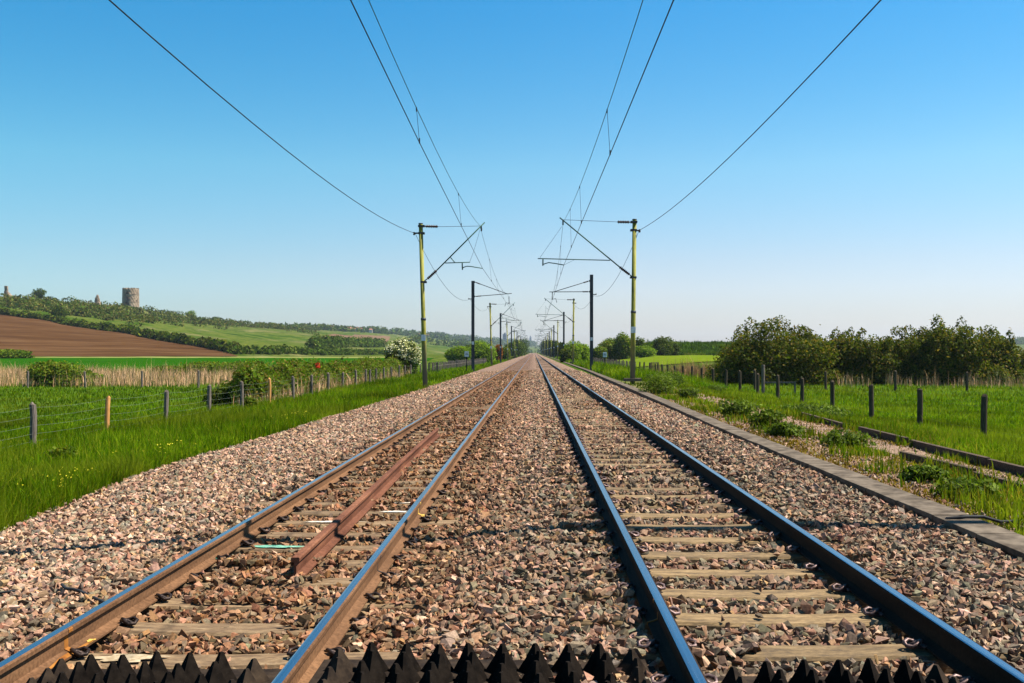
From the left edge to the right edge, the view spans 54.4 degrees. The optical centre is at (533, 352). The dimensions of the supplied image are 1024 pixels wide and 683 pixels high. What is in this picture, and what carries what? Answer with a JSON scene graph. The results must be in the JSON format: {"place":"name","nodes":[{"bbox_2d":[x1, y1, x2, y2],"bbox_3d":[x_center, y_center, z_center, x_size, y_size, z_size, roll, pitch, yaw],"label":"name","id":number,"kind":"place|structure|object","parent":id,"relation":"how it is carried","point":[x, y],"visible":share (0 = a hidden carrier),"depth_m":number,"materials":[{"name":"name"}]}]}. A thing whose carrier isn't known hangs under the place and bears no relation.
{"place":"outdoors","nodes":[
{"label":"outdoors","id":0,"kind":"place"},
{"bbox_2d":[0,314,236,355],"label":"ploughed field","id":1,"kind":"structure","parent":0,"point":[39,337],"depth_m":321.75,"materials":[{"name":"soil"}]},
{"bbox_2d":[0,358,432,370],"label":"crop field","id":2,"kind":"structure","parent":0,"point":[140,362],"depth_m":202.48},
{"bbox_2d":[0,298,1023,531],"bbox_3d":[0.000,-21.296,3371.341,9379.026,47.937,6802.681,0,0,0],"label":"ground","id":3,"kind":"structure","parent":0,"point":[250,336],"depth_m":345.74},
{"bbox_2d":[0,348,34,358],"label":"clipped bush","id":4,"kind":"object","parent":3,"relation":"on","point":[9,353],"visible":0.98,"depth_m":233.19,"materials":[{"name":"green plant"}]},
{"bbox_2d":[23,360,95,385],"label":"scrub bush","id":5,"kind":"object","parent":3,"relation":"on","point":[64,370],"visible":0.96,"depth_m":75.01,"materials":[{"name":"green plant"}]},
{"bbox_2d":[44,445,80,461],"bbox_3d":[-9.433,2.098,19.900,0.740,0.494,0.633,0,0,40],"label":"weed","id":6,"kind":"object","parent":3,"relation":"on","point":[58,451],"visible":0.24,"depth_m":19.80,"materials":[{"name":"green plant"}]},
{"bbox_2d":[0,307,242,351],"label":"field hedge","id":7,"kind":"object","parent":3,"relation":"on","point":[202,342],"visible":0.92,"depth_m":374.38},
{"bbox_2d":[122,288,139,307],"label":"ruined tower","id":8,"kind":"structure","parent":3,"relation":"on","point":[130,296],"depth_m":757.38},
{"bbox_2d":[0,293,320,333],"bbox_3d":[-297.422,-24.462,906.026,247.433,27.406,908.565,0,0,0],"label":"hillside scrub","id":9,"kind":"object","parent":3,"relation":"on","point":[32,303],"visible":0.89,"depth_m":577.79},
{"bbox_2d":[0,357,327,386],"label":"reeds","id":10,"kind":"object","parent":3,"relation":"on","point":[114,376],"visible":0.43,"depth_m":79.89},
{"bbox_2d":[21,369,370,387],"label":"wire fence","id":11,"kind":"object","parent":3,"relation":"on","point":[198,379],"visible":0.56,"depth_m":72.45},
{"bbox_2d":[178,361,238,373],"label":"scrub bush","id":12,"kind":"object","parent":3,"relation":"on","point":[214,365],"visible":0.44,"depth_m":97.19,"materials":[{"name":"green plant"}]},
{"bbox_2d":[33,356,384,357],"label":"rough grass strip","id":13,"kind":"object","parent":3,"relation":"on","point":[199,357],"visible":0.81,"depth_m":248.17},
{"bbox_2d":[202,376,239,405],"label":"bramble hedge","id":14,"kind":"object","parent":3,"relation":"on","point":[222,396],"visible":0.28,"depth_m":47.84,"materials":[{"name":"green plant"}]},
{"bbox_2d":[2,359,465,446],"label":"wire fence","id":15,"kind":"object","parent":3,"relation":"on","point":[33,420],"visible":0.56,"depth_m":37.02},
{"bbox_2d":[223,344,386,355],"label":"field hedge","id":16,"kind":"object","parent":3,"relation":"on","point":[271,349],"visible":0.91,"depth_m":333.34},
{"bbox_2d":[228,356,403,403],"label":"bramble hedge","id":17,"kind":"object","parent":3,"relation":"on","point":[280,373],"visible":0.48,"depth_m":54.22,"materials":[{"name":"green plant"}]},
{"bbox_2d":[231,364,409,404],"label":"reeds","id":18,"kind":"object","parent":3,"relation":"on","point":[284,394],"visible":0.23,"depth_m":57.60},
{"bbox_2d":[304,333,387,349],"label":"field hedge","id":19,"kind":"object","parent":3,"relation":"on","point":[331,342],"visible":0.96,"depth_m":522.16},
{"bbox_2d":[384,337,421,373],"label":"flowering hawthorn","id":20,"kind":"object","parent":3,"relation":"on","point":[404,351],"visible":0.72,"depth_m":99.42,"materials":[{"name":"white plant"}]},
{"bbox_2d":[413,222,484,386],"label":"line mast","id":21,"kind":"object","parent":3,"relation":"on","point":[421,233],"visible":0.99,"depth_m":54.91,"materials":[{"name":"metal"}]},
{"bbox_2d":[109,0,523,342],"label":"feeder wire","id":22,"kind":"object","parent":21,"relation":"attached to","point":[115,5],"visible":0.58,"depth_m":21.21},
{"bbox_2d":[350,0,529,344],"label":"overhead line","id":23,"kind":"object","parent":21,"relation":"hanging from","point":[417,121],"visible":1,"depth_m":21.03,"materials":[{"name":"black metal"}]},
{"bbox_2d":[444,344,470,361],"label":"bush","id":24,"kind":"object","parent":3,"relation":"on","point":[456,353],"visible":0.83,"depth_m":203.62,"materials":[{"name":"green plant"}]},
{"bbox_2d":[432,358,486,370],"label":"paling fence","id":25,"kind":"object","parent":3,"relation":"on","point":[463,363],"visible":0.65,"depth_m":143.16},
{"bbox_2d":[468,339,497,361],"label":"broadleaf tree","id":26,"kind":"object","parent":3,"relation":"on","point":[482,350],"visible":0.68,"depth_m":210.99,"materials":[{"name":"green plant"}]},
{"bbox_2d":[468,281,511,371],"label":"line mast","id":27,"kind":"object","parent":3,"relation":"on","point":[473,296],"visible":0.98,"depth_m":99.85,"materials":[{"name":"metal"}]},
{"bbox_2d":[0,339,1023,535],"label":"grass","id":28,"kind":"structure","parent":3,"relation":"on","point":[119,449],"depth_m":27.55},
{"bbox_2d":[82,353,985,679],"bbox_3d":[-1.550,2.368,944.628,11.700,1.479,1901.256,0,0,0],"label":"ballast bed","id":29,"kind":"object","parent":3,"relation":"on","point":[532,365],"visible":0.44,"depth_m":124.55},
{"bbox_2d":[22,616,424,645],"bbox_3d":[-2.005,1.846,6.517,2.580,0.231,0.284,0,0,0],"label":"railway sleeper","id":30,"kind":"object","parent":29,"relation":"on","point":[217,630],"visible":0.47,"depth_m":6.48,"materials":[{"name":"concrete"}]},
{"bbox_2d":[66,646,399,668],"bbox_3d":[-2.028,1.846,5.836,2.580,0.231,0.284,0,0,0],"label":"railway sleeper","id":31,"kind":"object","parent":29,"relation":"on","point":[240,661],"visible":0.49,"depth_m":5.83,"materials":[{"name":"wood"}]},
{"bbox_2d":[67,592,427,616],"bbox_3d":[-2.024,1.846,7.165,2.580,0.231,0.284,0,0,0],"label":"railway sleeper","id":32,"kind":"object","parent":29,"relation":"on","point":[166,601],"visible":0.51,"depth_m":7.08,"materials":[{"name":"concrete"}]},
{"bbox_2d":[0,353,531,682],"bbox_3d":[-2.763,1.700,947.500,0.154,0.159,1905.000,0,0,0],"label":"rail","id":33,"kind":"object","parent":29,"relation":"on","point":[34,660],"visible":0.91,"depth_m":7.34,"materials":[{"name":"brown metal"}]},
{"bbox_2d":[111,571,443,593],"bbox_3d":[-2.008,1.846,7.832,2.580,0.231,0.284,0,0,0],"label":"railway sleeper","id":34,"kind":"object","parent":29,"relation":"on","point":[345,582],"visible":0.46,"depth_m":7.74,"materials":[{"name":"concrete"}]},
{"bbox_2d":[158,554,448,572],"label":"railway sleeper","id":35,"kind":"object","parent":29,"relation":"on","point":[352,563],"visible":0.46,"depth_m":8.41,"materials":[{"name":"concrete"}]},
{"bbox_2d":[172,539,448,555],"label":"railway sleeper","id":36,"kind":"object","parent":29,"relation":"on","point":[245,545],"visible":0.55,"depth_m":9.13,"materials":[{"name":"concrete"}]},
{"bbox_2d":[194,527,458,542],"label":"railway sleeper","id":37,"kind":"object","parent":29,"relation":"on","point":[277,535],"visible":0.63,"depth_m":9.80,"materials":[{"name":"concrete"}]},
{"bbox_2d":[218,516,466,529],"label":"railway sleeper","id":38,"kind":"object","parent":29,"relation":"on","point":[282,521],"visible":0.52,"depth_m":10.48,"materials":[{"name":"wood"}]},
{"bbox_2d":[241,506,469,518],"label":"railway sleeper","id":39,"kind":"object","parent":29,"relation":"on","point":[298,510],"visible":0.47,"depth_m":11.15,"materials":[{"name":"wood"}]},
{"bbox_2d":[252,497,472,510],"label":"railway sleeper","id":40,"kind":"object","parent":29,"relation":"on","point":[310,501],"visible":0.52,"depth_m":11.80,"materials":[{"name":"wood"}]},
{"bbox_2d":[270,490,463,498],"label":"railway sleeper","id":41,"kind":"object","parent":29,"relation":"on","point":[441,493],"visible":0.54,"depth_m":12.48,"materials":[{"name":"wood"}]},
{"bbox_2d":[282,483,478,492],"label":"railway sleeper","id":42,"kind":"object","parent":29,"relation":"on","point":[421,488],"visible":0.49,"depth_m":13.16,"materials":[{"name":"wood"}]},
{"bbox_2d":[295,476,480,484],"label":"railway sleeper","id":43,"kind":"object","parent":29,"relation":"on","point":[343,479],"visible":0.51,"depth_m":13.81,"materials":[{"name":"wood"}]},
{"bbox_2d":[306,471,484,478],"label":"railway sleeper","id":44,"kind":"object","parent":29,"relation":"on","point":[412,477],"visible":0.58,"depth_m":14.42,"materials":[{"name":"wood"}]},
{"bbox_2d":[271,355,531,682],"bbox_3d":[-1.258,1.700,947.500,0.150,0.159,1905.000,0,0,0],"label":"rail","id":45,"kind":"object","parent":29,"relation":"on","point":[309,656],"visible":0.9,"depth_m":7.20,"materials":[{"name":"brown metal"}]},
{"bbox_2d":[316,465,486,472],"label":"railway sleeper","id":46,"kind":"object","parent":29,"relation":"on","point":[419,471],"visible":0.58,"depth_m":15.14,"materials":[{"name":"wood"}]},
{"bbox_2d":[0,369,1023,682],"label":"ballast","id":47,"kind":"structure","parent":29,"relation":"on","point":[506,551],"depth_m":8.90,"materials":[{"name":"gravel"}]},
{"bbox_2d":[26,651,281,682],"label":"spiked panel","id":48,"kind":"object","parent":47,"relation":"on","point":[156,670],"visible":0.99,"depth_m":5.14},
{"bbox_2d":[286,428,439,577],"bbox_3d":[-1.975,1.702,14.580,0.159,0.159,13.443,0,0,-1],"label":"loose rail","id":49,"kind":"object","parent":47,"relation":"on","point":[328,538],"visible":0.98,"depth_m":10.24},
{"bbox_2d":[309,642,654,682],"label":"spiked panel","id":50,"kind":"object","parent":47,"relation":"on","point":[437,666],"visible":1,"depth_m":5.13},
{"bbox_2d":[707,658,959,682],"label":"spiked panel","id":51,"kind":"object","parent":47,"relation":"on","point":[838,673],"visible":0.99,"depth_m":4.96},
{"bbox_2d":[534,353,707,682],"bbox_3d":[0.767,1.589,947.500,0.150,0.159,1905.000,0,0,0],"label":"rail","id":52,"kind":"object","parent":29,"relation":"on","point":[681,664],"visible":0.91,"depth_m":6.68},
{"bbox_2d":[547,451,703,457],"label":"railway sleeper","id":53,"kind":"object","parent":29,"relation":"on","point":[589,454],"visible":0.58,"depth_m":16.30,"materials":[{"name":"concrete"}]},
{"bbox_2d":[549,455,712,461],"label":"railway sleeper","id":54,"kind":"object","parent":29,"relation":"on","point":[604,460],"visible":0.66,"depth_m":15.64,"materials":[{"name":"wood"}]},
{"bbox_2d":[548,460,719,466],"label":"railway sleeper","id":55,"kind":"object","parent":29,"relation":"on","point":[659,464],"visible":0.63,"depth_m":14.97,"materials":[{"name":"wood"}]},
{"bbox_2d":[549,470,732,477],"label":"railway sleeper","id":56,"kind":"object","parent":29,"relation":"on","point":[676,475],"visible":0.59,"depth_m":13.63,"materials":[{"name":"wood"}]},
{"bbox_2d":[551,464,730,473],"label":"railway sleeper","id":57,"kind":"object","parent":29,"relation":"on","point":[682,468],"visible":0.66,"depth_m":14.29,"materials":[{"name":"wood"}]},
{"bbox_2d":[553,476,751,485],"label":"railway sleeper","id":58,"kind":"object","parent":29,"relation":"on","point":[646,482],"visible":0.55,"depth_m":12.93,"materials":[{"name":"wood"}]},
{"bbox_2d":[551,483,760,493],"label":"railway sleeper","id":59,"kind":"object","parent":29,"relation":"on","point":[709,487],"visible":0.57,"depth_m":12.29,"materials":[{"name":"wood"}]},
{"bbox_2d":[555,490,776,500],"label":"railway sleeper","id":60,"kind":"object","parent":29,"relation":"on","point":[719,494],"visible":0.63,"depth_m":11.65,"materials":[{"name":"wood"}]},
{"bbox_2d":[554,499,789,510],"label":"railway sleeper","id":61,"kind":"object","parent":29,"relation":"on","point":[728,502],"visible":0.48,"depth_m":10.96,"materials":[{"name":"wood"}]},
{"bbox_2d":[559,508,807,520],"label":"railway sleeper","id":62,"kind":"object","parent":29,"relation":"on","point":[647,516],"visible":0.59,"depth_m":10.30,"materials":[{"name":"wood"}]},
{"bbox_2d":[557,519,825,532],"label":"railway sleeper","id":63,"kind":"object","parent":29,"relation":"on","point":[751,526],"visible":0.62,"depth_m":9.62,"materials":[{"name":"wood"}]},
{"bbox_2d":[561,531,845,549],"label":"railway sleeper","id":64,"kind":"object","parent":29,"relation":"on","point":[699,540],"visible":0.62,"depth_m":8.92,"materials":[{"name":"concrete"}]},
{"bbox_2d":[564,545,875,566],"bbox_3d":[1.538,1.736,8.333,2.580,0.231,0.284,0,0,0],"label":"railway sleeper","id":65,"kind":"object","parent":29,"relation":"on","point":[794,555],"visible":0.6,"depth_m":8.26,"materials":[{"name":"concrete"}]},
{"bbox_2d":[561,562,902,587],"bbox_3d":[1.501,1.736,7.652,2.580,0.231,0.284,0,0,0],"label":"railway sleeper","id":66,"kind":"object","parent":29,"relation":"on","point":[815,570],"visible":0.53,"depth_m":7.61,"materials":[{"name":"concrete"}]},
{"bbox_2d":[564,582,938,607],"bbox_3d":[1.508,1.736,6.991,2.580,0.231,0.284,0,0,0],"label":"railway sleeper","id":67,"kind":"object","parent":29,"relation":"on","point":[840,590],"visible":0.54,"depth_m":6.94,"materials":[{"name":"concrete"}]},
{"bbox_2d":[568,605,981,638],"bbox_3d":[1.514,1.736,6.334,2.580,0.231,0.284,0,0,0],"label":"railway sleeper","id":68,"kind":"object","parent":29,"relation":"on","point":[694,620],"visible":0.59,"depth_m":6.29,"materials":[{"name":"concrete"}]},
{"bbox_2d":[580,673,975,682],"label":"railway sleeper","id":69,"kind":"object","parent":29,"relation":"on","point":[671,679],"visible":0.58,"depth_m":5.00,"materials":[{"name":"wood"}]},
{"bbox_2d":[537,354,1023,682],"bbox_3d":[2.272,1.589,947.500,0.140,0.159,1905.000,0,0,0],"label":"rail","id":70,"kind":"object","parent":29,"relation":"on","point":[957,651],"visible":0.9,"depth_m":6.72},
{"bbox_2d":[573,637,1023,674],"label":"railway sleeper","id":71,"kind":"object","parent":29,"relation":"on","point":[823,654],"visible":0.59,"depth_m":5.59,"materials":[{"name":"concrete"}]},
{"bbox_2d":[536,298,575,363],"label":"line mast","id":72,"kind":"object","parent":3,"relation":"on","point":[573,321],"visible":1,"depth_m":135.90,"materials":[{"name":"metal"}]},
{"bbox_2d":[562,339,582,359],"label":"broadleaf tree","id":73,"kind":"object","parent":3,"relation":"on","point":[578,349],"visible":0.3,"depth_m":171.59,"materials":[{"name":"green plant"}]},
{"bbox_2d":[552,275,596,370],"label":"line mast","id":74,"kind":"object","parent":3,"relation":"on","point":[591,319],"visible":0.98,"depth_m":91.85,"materials":[{"name":"metal"}]},
{"bbox_2d":[538,217,641,383],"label":"line mast","id":75,"kind":"object","parent":3,"relation":"on","point":[633,277],"visible":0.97,"depth_m":53.91,"materials":[{"name":"metal"}]},
{"bbox_2d":[536,0,673,343],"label":"overhead line","id":76,"kind":"object","parent":75,"relation":"hanging from","point":[610,151],"visible":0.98,"depth_m":22.16,"materials":[{"name":"black metal"}]},
{"bbox_2d":[556,0,880,332],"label":"feeder wire","id":77,"kind":"object","parent":75,"relation":"attached to","point":[771,115],"visible":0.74,"depth_m":22.27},
{"bbox_2d":[597,337,620,360],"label":"broadleaf tree","id":78,"kind":"object","parent":3,"relation":"on","point":[608,344],"visible":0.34,"depth_m":210.65,"materials":[{"name":"green plant"}]},
{"bbox_2d":[611,332,636,359],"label":"broadleaf tree","id":79,"kind":"object","parent":3,"relation":"on","point":[622,347],"visible":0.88,"depth_m":207.03,"materials":[{"name":"green plant"}]},
{"bbox_2d":[268,322,1023,353],"bbox_3d":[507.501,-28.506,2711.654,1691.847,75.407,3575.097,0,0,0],"label":"distant woods","id":80,"kind":"object","parent":3,"relation":"on","point":[415,336],"visible":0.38,"depth_m":1809.65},
{"bbox_2d":[635,345,657,357],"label":"broadleaf tree","id":81,"kind":"object","parent":3,"relation":"on","point":[643,351],"visible":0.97,"depth_m":199.20,"materials":[{"name":"green plant"}]},
{"bbox_2d":[638,371,678,392],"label":"weed","id":82,"kind":"object","parent":3,"relation":"on","point":[666,383],"visible":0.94,"depth_m":41.09,"materials":[{"name":"green plant"}]},
{"bbox_2d":[651,336,673,355],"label":"broadleaf tree","id":83,"kind":"object","parent":3,"relation":"on","point":[663,346],"visible":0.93,"depth_m":229.14,"materials":[{"name":"green plant"}]},
{"bbox_2d":[652,353,717,377],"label":"reeds","id":84,"kind":"object","parent":3,"relation":"on","point":[687,371],"visible":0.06,"depth_m":92.77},
{"bbox_2d":[676,386,700,398],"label":"weed","id":85,"kind":"object","parent":3,"relation":"on","point":[685,393],"visible":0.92,"depth_m":36.71,"materials":[{"name":"green plant"}]},
{"bbox_2d":[716,398,761,416],"bbox_3d":[5.457,1.455,26.372,1.236,0.502,0.867,0,0,0],"label":"weed","id":86,"kind":"object","parent":3,"relation":"on","point":[737,407],"visible":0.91,"depth_m":26.25,"materials":[{"name":"green plant"}]},
{"bbox_2d":[746,407,786,427],"bbox_3d":[5.245,1.467,22.521,0.811,0.466,0.697,0,0,39],"label":"weed","id":87,"kind":"object","parent":3,"relation":"on","point":[766,415],"visible":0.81,"depth_m":22.41,"materials":[{"name":"green plant"}]},
{"bbox_2d":[703,315,846,384],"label":"hawthorn bush","id":88,"kind":"object","parent":3,"relation":"on","point":[792,356],"visible":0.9,"depth_m":74.30,"materials":[{"name":"green plant"}]},
{"bbox_2d":[544,355,1023,559],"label":"cable trough","id":89,"kind":"object","parent":3,"relation":"on","point":[1008,542],"visible":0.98,"depth_m":12.04,"materials":[{"name":"concrete"}]},
{"bbox_2d":[942,515,1021,524],"bbox_3d":[5.017,1.671,9.922,2.084,0.139,0.167,0,0,-6],"label":"ground cable","id":90,"kind":"object","parent":89,"relation":"on","point":[978,516],"visible":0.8,"depth_m":9.78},
{"bbox_2d":[762,420,806,435],"bbox_3d":[5.136,1.534,20.292,0.949,0.325,0.685,0,0,0],"label":"weed","id":91,"kind":"object","parent":3,"relation":"on","point":[779,429],"visible":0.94,"depth_m":20.15,"materials":[{"name":"green plant"}]},
{"bbox_2d":[593,357,1022,436],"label":"wire fence","id":92,"kind":"object","parent":3,"relation":"on","point":[984,404],"visible":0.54,"depth_m":38.84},
{"bbox_2d":[777,402,855,417],"bbox_3d":[8.709,1.758,30.747,2.302,0.459,2.125,0,0,35],"label":"weed","id":93,"kind":"object","parent":3,"relation":"on","point":[821,408],"visible":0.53,"depth_m":30.45,"materials":[{"name":"green plant"}]},
{"bbox_2d":[661,396,1023,526],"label":"chippings","id":94,"kind":"object","parent":3,"relation":"on","point":[911,484],"visible":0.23,"depth_m":15.62,"materials":[{"name":"gravel"}]},
{"bbox_2d":[818,429,876,446],"bbox_3d":[5.758,1.566,18.364,1.080,0.299,0.853,0,0,0],"label":"weed","id":95,"kind":"object","parent":3,"relation":"on","point":[858,438],"visible":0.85,"depth_m":18.24,"materials":[{"name":"green plant"}]},
{"bbox_2d":[817,326,899,383],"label":"hawthorn bush","id":96,"kind":"object","parent":3,"relation":"on","point":[852,343],"visible":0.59,"depth_m":76.64,"materials":[{"name":"green plant"}]},
{"bbox_2d":[858,426,908,443],"bbox_3d":[7.200,1.740,20.600,0.080,0.190,3.000,-2,0,2],"label":"edging board","id":97,"kind":"object","parent":3,"relation":"on","point":[890,437],"visible":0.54,"depth_m":20.48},
{"bbox_2d":[844,337,924,384],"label":"hawthorn bush","id":98,"kind":"object","parent":3,"relation":"on","point":[879,369],"visible":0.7,"depth_m":76.00,"materials":[{"name":"green plant"}]},
{"bbox_2d":[753,369,1020,391],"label":"wire fence","id":99,"kind":"object","parent":3,"relation":"on","point":[825,379],"visible":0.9,"depth_m":62.68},
{"bbox_2d":[877,324,929,383],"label":"hawthorn bush","id":100,"kind":"object","parent":3,"relation":"on","point":[901,329],"visible":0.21,"depth_m":76.61,"materials":[{"name":"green plant"}]},
{"bbox_2d":[896,463,953,480],"bbox_3d":[5.232,1.595,13.332,0.734,0.207,0.611,0,0,0],"label":"weed","id":101,"kind":"object","parent":3,"relation":"on","point":[912,471],"visible":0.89,"depth_m":13.20,"materials":[{"name":"green plant"}]},
{"bbox_2d":[834,367,1023,387],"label":"reeds","id":102,"kind":"object","parent":3,"relation":"on","point":[963,383],"visible":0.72,"depth_m":70.64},
{"bbox_2d":[899,451,975,473],"bbox_3d":[6.120,1.717,15.200,0.080,0.170,2.600,-2,0,-1],"label":"edging board","id":103,"kind":"object","parent":3,"relation":"on","point":[911,456],"visible":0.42,"depth_m":15.51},
{"bbox_2d":[909,440,989,466],"bbox_3d":[7.080,1.736,17.100,0.080,0.190,3.400,-3,0,2],"label":"edging board","id":104,"kind":"object","parent":3,"relation":"on","point":[929,447],"visible":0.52,"depth_m":16.94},
{"bbox_2d":[897,314,1015,384],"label":"hawthorn bush","id":105,"kind":"object","parent":3,"relation":"on","point":[956,355],"visible":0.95,"depth_m":74.45,"materials":[{"name":"green plant"}]},
{"bbox_2d":[931,474,1003,497],"bbox_3d":[5.211,1.590,11.895,0.848,0.216,0.872,0,0,0],"label":"weed","id":106,"kind":"object","parent":3,"relation":"on","point":[958,483],"visible":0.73,"depth_m":11.73,"materials":[{"name":"green plant"}]},
{"bbox_2d":[964,325,1023,383],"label":"hawthorn bush","id":107,"kind":"object","parent":3,"relation":"on","point":[1010,360],"visible":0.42,"depth_m":75.97,"materials":[{"name":"green plant"}]},
{"bbox_2d":[987,459,1023,476],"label":"edging board","id":108,"kind":"object","parent":3,"relation":"on","point":[1002,466],"visible":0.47,"depth_m":14.70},
{"bbox_2d":[0,0,1023,347],"label":"sky","id":109,"kind":"structure","parent":0,"point":[886,192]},
{"bbox_2d":[618,355,719,366],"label":"yellow meadow","id":110,"kind":"structure","parent":0,"point":[663,360],"depth_m":161.46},
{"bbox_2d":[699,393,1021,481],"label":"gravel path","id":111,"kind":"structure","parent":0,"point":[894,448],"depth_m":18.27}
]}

